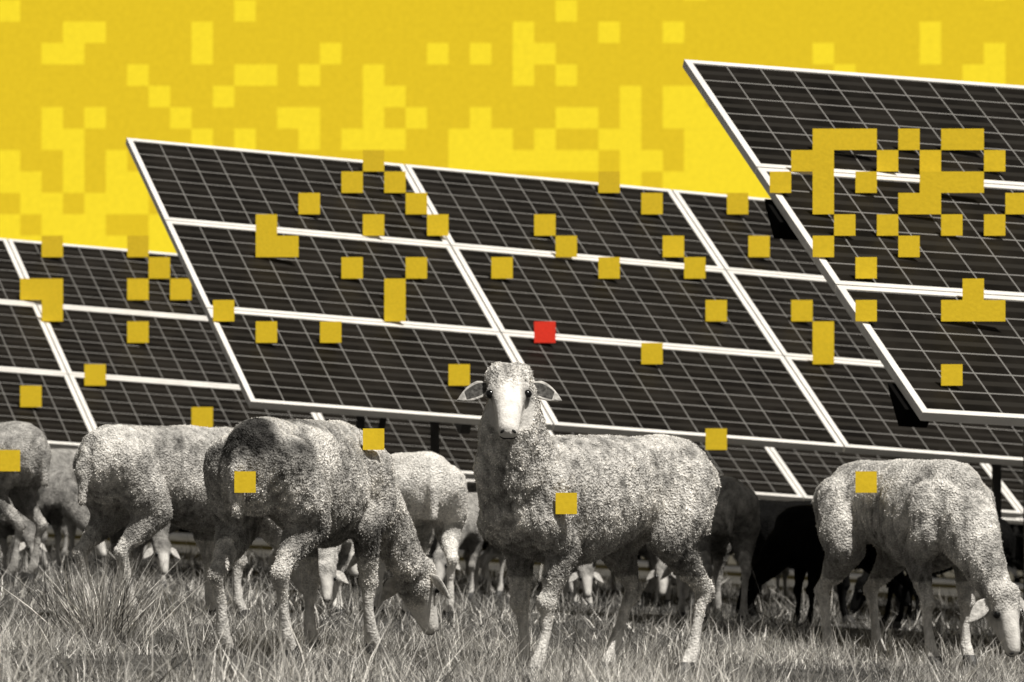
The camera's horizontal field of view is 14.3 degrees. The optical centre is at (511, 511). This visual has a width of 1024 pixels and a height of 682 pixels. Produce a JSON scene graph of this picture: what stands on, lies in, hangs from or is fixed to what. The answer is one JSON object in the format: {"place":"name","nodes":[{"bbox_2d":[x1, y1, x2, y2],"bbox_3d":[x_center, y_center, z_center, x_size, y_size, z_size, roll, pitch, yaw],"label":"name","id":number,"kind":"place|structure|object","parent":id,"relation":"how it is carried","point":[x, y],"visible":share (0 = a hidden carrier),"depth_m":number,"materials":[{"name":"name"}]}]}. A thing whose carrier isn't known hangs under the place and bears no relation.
{"place":"outdoors","nodes":[
{"label":"outdoors","id":0,"kind":"place"},
{"bbox_2d":[0,0,1023,252],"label":"sky","id":1,"kind":"structure","parent":0,"point":[582,90],"depth_m":150.00,"materials":[{"name":"yellow"}]},
{"bbox_2d":[0,524,1023,681],"bbox_3d":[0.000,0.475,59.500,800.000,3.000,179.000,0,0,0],"label":"ground","id":2,"kind":"structure","parent":0,"point":[732,568],"depth_m":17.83,"materials":[{"name":"grey plant"}]},
{"bbox_2d":[0,512,46,575],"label":"sheep","id":3,"kind":"object","parent":2,"relation":"on","point":[7,529],"visible":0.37,"depth_m":20.28},
{"bbox_2d":[0,421,51,581],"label":"sheep","id":4,"kind":"object","parent":2,"relation":"on","point":[25,454],"visible":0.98,"depth_m":18.75},
{"bbox_2d":[12,448,102,564],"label":"sheep","id":5,"kind":"object","parent":2,"relation":"on","point":[64,457],"visible":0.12,"depth_m":23.91},
{"bbox_2d":[36,463,106,570],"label":"sheep","id":6,"kind":"object","parent":2,"relation":"on","point":[57,499],"visible":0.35,"depth_m":21.81},
{"bbox_2d":[11,518,152,561],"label":"sheep","id":7,"kind":"object","parent":2,"relation":"on","point":[64,530],"visible":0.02,"depth_m":25.94},
{"bbox_2d":[1,539,199,640],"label":"grass clump","id":8,"kind":"object","parent":2,"relation":"on","point":[118,623],"visible":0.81,"depth_m":12.56,"materials":[{"name":"grey plant"}]},
{"bbox_2d":[110,523,179,586],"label":"sheep","id":9,"kind":"object","parent":2,"relation":"on","point":[162,547],"visible":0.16,"depth_m":19.65},
{"bbox_2d":[72,423,303,620],"bbox_3d":[-1.160,0.039,15.064,1.125,0.725,0.400,0,0,-44],"label":"sheep","id":10,"kind":"object","parent":2,"relation":"on","point":[146,483],"visible":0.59,"depth_m":14.80},
{"bbox_2d":[150,525,254,574],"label":"sheep","id":11,"kind":"object","parent":2,"relation":"on","point":[248,567],"visible":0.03,"depth_m":23.97},
{"bbox_2d":[225,535,358,590],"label":"sheep","id":12,"kind":"object","parent":2,"relation":"on","point":[353,571],"visible":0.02,"depth_m":20.73},
{"bbox_2d":[202,416,450,658],"bbox_3d":[-0.579,0.076,12.466,0.413,0.723,1.106,0,0,28],"label":"sheep","id":13,"kind":"object","parent":2,"relation":"on","point":[309,487],"visible":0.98,"depth_m":12.21},
{"bbox_2d":[302,539,352,615],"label":"sheep","id":14,"kind":"object","parent":2,"relation":"on","point":[332,563],"visible":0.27,"depth_m":16.63},
{"bbox_2d":[345,451,468,618],"bbox_3d":[-0.450,0.096,17.588,0.392,0.707,1.101,0,0,-14],"label":"sheep","id":15,"kind":"object","parent":2,"relation":"on","point":[432,486],"visible":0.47,"depth_m":17.17},
{"bbox_2d":[431,492,505,598],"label":"sheep","id":16,"kind":"object","parent":2,"relation":"on","point":[471,541],"visible":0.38,"depth_m":21.78},
{"bbox_2d":[428,482,542,588],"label":"sheep","id":17,"kind":"object","parent":2,"relation":"on","point":[471,487],"visible":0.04,"depth_m":24.98},
{"bbox_2d":[0,236,1022,594],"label":"solar array","id":18,"kind":"object","parent":2,"relation":"on","point":[92,338],"visible":0.27,"depth_m":29.32,"materials":[{"name":"glass"}]},
{"bbox_2d":[46,520,1022,582],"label":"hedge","id":19,"kind":"object","parent":2,"relation":"on","point":[1015,565],"visible":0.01,"depth_m":47.36,"materials":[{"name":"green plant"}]},
{"bbox_2d":[51,448,1022,568],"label":"solar array","id":20,"kind":"object","parent":2,"relation":"on","point":[1011,520],"visible":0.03,"depth_m":38.49,"materials":[{"name":"glass"}]},
{"bbox_2d":[479,544,622,597],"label":"sheep","id":21,"kind":"object","parent":2,"relation":"on","point":[488,555],"visible":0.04,"depth_m":22.94},
{"bbox_2d":[126,138,1022,611],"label":"solar array","id":22,"kind":"object","parent":2,"relation":"on","point":[372,284],"visible":0.87,"depth_m":23.62,"materials":[{"name":"glass"}]},
{"bbox_2d":[507,544,654,597],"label":"sheep","id":23,"kind":"object","parent":2,"relation":"on","point":[643,552],"visible":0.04,"depth_m":23.93},
{"bbox_2d":[563,561,602,608],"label":"sheep","id":24,"kind":"object","parent":2,"relation":"on","point":[588,574],"visible":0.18,"depth_m":20.61},
{"bbox_2d":[457,360,720,675],"bbox_3d":[0.234,0.027,12.088,0.971,0.926,0.418,0,0,-39],"label":"sheep","id":25,"kind":"object","parent":2,"relation":"on","point":[561,507],"visible":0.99,"depth_m":11.93},
{"bbox_2d":[592,571,676,596],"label":"sheep","id":26,"kind":"object","parent":2,"relation":"on","point":[673,581],"visible":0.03,"depth_m":25.20},
{"bbox_2d":[646,542,694,606],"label":"sheep","id":27,"kind":"object","parent":2,"relation":"on","point":[662,585],"visible":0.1,"depth_m":22.60},
{"bbox_2d":[661,475,760,622],"bbox_3d":[0.951,0.177,20.088,0.398,0.713,1.110,0,0,-10],"label":"sheep","id":28,"kind":"object","parent":2,"relation":"on","point":[735,524],"visible":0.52,"depth_m":19.68},
{"bbox_2d":[711,548,837,603],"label":"sheep","id":29,"kind":"object","parent":2,"relation":"on","point":[784,573],"visible":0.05,"depth_m":24.99},
{"bbox_2d":[735,505,912,628],"bbox_3d":[1.530,0.265,19.972,0.949,0.614,0.334,0,0,-20],"label":"sheep","id":30,"kind":"object","parent":2,"relation":"on","point":[792,540],"visible":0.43,"depth_m":19.83},
{"bbox_2d":[740,500,910,621],"bbox_3d":[1.587,0.252,21.020,0.972,0.628,0.343,0,0,-15],"label":"sheep","id":31,"kind":"object","parent":2,"relation":"on","point":[770,512],"visible":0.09,"depth_m":20.92},
{"bbox_2d":[683,59,1023,623],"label":"solar array","id":32,"kind":"object","parent":2,"relation":"on","point":[894,205],"visible":0.99,"depth_m":17.89,"materials":[{"name":"glass"},{"name":"silicon"},{"name":"aluminium"}]},
{"bbox_2d":[812,458,1023,668],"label":"sheep","id":33,"kind":"object","parent":2,"relation":"on","point":[920,521],"visible":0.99,"depth_m":14.75},
{"bbox_2d":[849,517,1016,623],"bbox_3d":[2.262,0.317,21.985,0.926,0.596,0.330,0,0,-10],"label":"sheep","id":34,"kind":"object","parent":2,"relation":"on","point":[858,598],"visible":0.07,"depth_m":21.92}
]}

